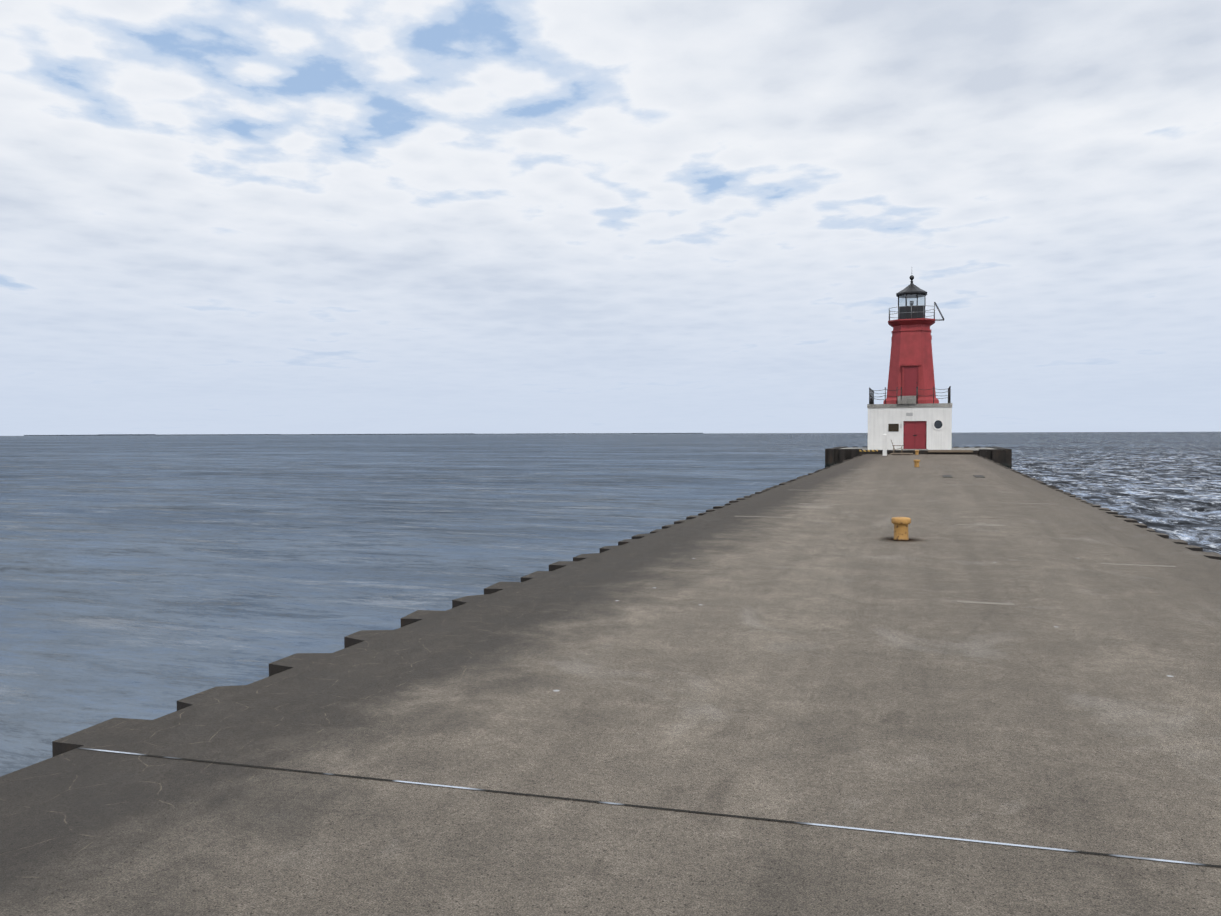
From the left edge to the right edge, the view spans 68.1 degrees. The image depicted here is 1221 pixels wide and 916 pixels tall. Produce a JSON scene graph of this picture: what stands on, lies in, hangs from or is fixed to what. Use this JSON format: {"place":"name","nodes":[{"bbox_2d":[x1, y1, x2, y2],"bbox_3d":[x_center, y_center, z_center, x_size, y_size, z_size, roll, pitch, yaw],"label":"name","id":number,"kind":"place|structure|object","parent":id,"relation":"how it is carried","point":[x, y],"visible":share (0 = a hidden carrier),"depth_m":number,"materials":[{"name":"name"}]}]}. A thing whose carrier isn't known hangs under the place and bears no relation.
{"place":"outdoors","nodes":[
{"label":"outdoors","id":0,"kind":"place"},
{"bbox_2d":[24,433,702,435],"bbox_3d":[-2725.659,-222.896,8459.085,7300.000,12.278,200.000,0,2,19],"label":"shore land","id":1,"kind":"structure","parent":0,"point":[346,434],"depth_m":8316.17,"materials":[{"name":"blue"}]},
{"bbox_2d":[0,432,1220,776],"bbox_3d":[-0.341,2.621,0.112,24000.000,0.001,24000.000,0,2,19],"label":"lake water","id":2,"kind":"structure","parent":0,"point":[150,576],"depth_m":27.15,"materials":[{"name":"blue liquid"}]},
{"bbox_2d":[0,454,1220,915],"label":"pier deck","id":3,"kind":"structure","parent":2,"relation":"in","point":[798,652],"depth_m":4.72,"materials":[{"name":"grey concrete"}]},
{"bbox_2d":[77,747,1220,866],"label":"expansion joint","id":4,"kind":"object","parent":3,"relation":"in","point":[680,810],"visible":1,"depth_m":3.87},
{"bbox_2d":[883,434,886,455],"bbox_3d":[19.291,-0.925,63.552,0.280,1.520,0.280,0,2,19],"label":"white marker post","id":5,"kind":"object","parent":3,"relation":"on","point":[884,444],"visible":1,"depth_m":63.41,"materials":[{"name":"paint"}]},
{"bbox_2d":[891,440,902,452],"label":"timber chair","id":6,"kind":"object","parent":3,"relation":"on","point":[896,445],"visible":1,"depth_m":66.05,"materials":[{"name":"grey wood"}]},
{"bbox_2d":[891,517,910,539],"bbox_3d":[4.397,1.066,13.672,0.282,0.343,0.282,0,2,19],"label":"mooring bollard","id":7,"kind":"object","parent":3,"relation":"on","point":[900,528],"visible":0.94,"depth_m":13.58,"materials":[{"name":"yellow metal"}]},
{"bbox_2d":[886,537,917,540],"bbox_3d":[4.398,1.233,13.676,0.840,0.001,1.050,0,2,19],"label":"bollard base","id":8,"kind":"object","parent":3,"relation":"on","point":[892,539],"visible":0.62,"depth_m":13.61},
{"bbox_2d":[913,460,919,466],"bbox_3d":[14.302,0.251,42.189,0.296,0.359,0.296,0,2,19],"label":"mooring bollard","id":9,"kind":"object","parent":3,"relation":"on","point":[916,463],"visible":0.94,"depth_m":42.09,"materials":[{"name":"yellow metal"}]},
{"bbox_2d":[737,469,1175,605],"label":"deck repair patches","id":10,"kind":"object","parent":3,"relation":"on","point":[993,603],"visible":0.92,"depth_m":11.02,"materials":[{"name":"grey concrete"}]},
{"bbox_2d":[942,475,984,477],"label":"deck plates","id":11,"kind":"object","parent":3,"relation":"on","point":[950,476],"visible":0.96,"depth_m":32.91,"materials":[{"name":"grey metal"}]},
{"bbox_2d":[825,446,1011,467],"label":"end platform","id":12,"kind":"structure","parent":2,"relation":"in","point":[999,455],"depth_m":68.15,"materials":[{"name":"concrete"}]},
{"bbox_2d":[867,275,951,449],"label":"lighthouse","id":13,"kind":"object","parent":12,"relation":"on","point":[907,422],"visible":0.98,"depth_m":70.56,"materials":[{"name":"white paint"}]},
{"bbox_2d":[869,386,950,403],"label":"balcony railing","id":14,"kind":"object","parent":13,"relation":"on","point":[871,396],"visible":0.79,"depth_m":70.28,"materials":[{"name":"black metal"}]},
{"bbox_2d":[889,305,934,320],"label":"gallery railing","id":15,"kind":"object","parent":13,"relation":"on","point":[911,312],"visible":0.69,"depth_m":70.87,"materials":[{"name":"grey metal"}]},
{"bbox_2d":[934,302,943,320],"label":"bracket","id":16,"kind":"object","parent":13,"relation":"on","point":[935,304],"visible":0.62,"depth_m":71.43,"materials":[{"name":"grey metal"}]},
{"bbox_2d":[928,450,972,451],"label":"concrete step","id":17,"kind":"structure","parent":12,"relation":"attached to","point":[950,450],"depth_m":66.32,"materials":[{"name":"beige concrete"}]},
{"bbox_2d":[0,0,1220,435],"label":"sky","id":18,"kind":"structure","parent":0,"point":[217,216],"materials":[{"name":"white"}]}
]}

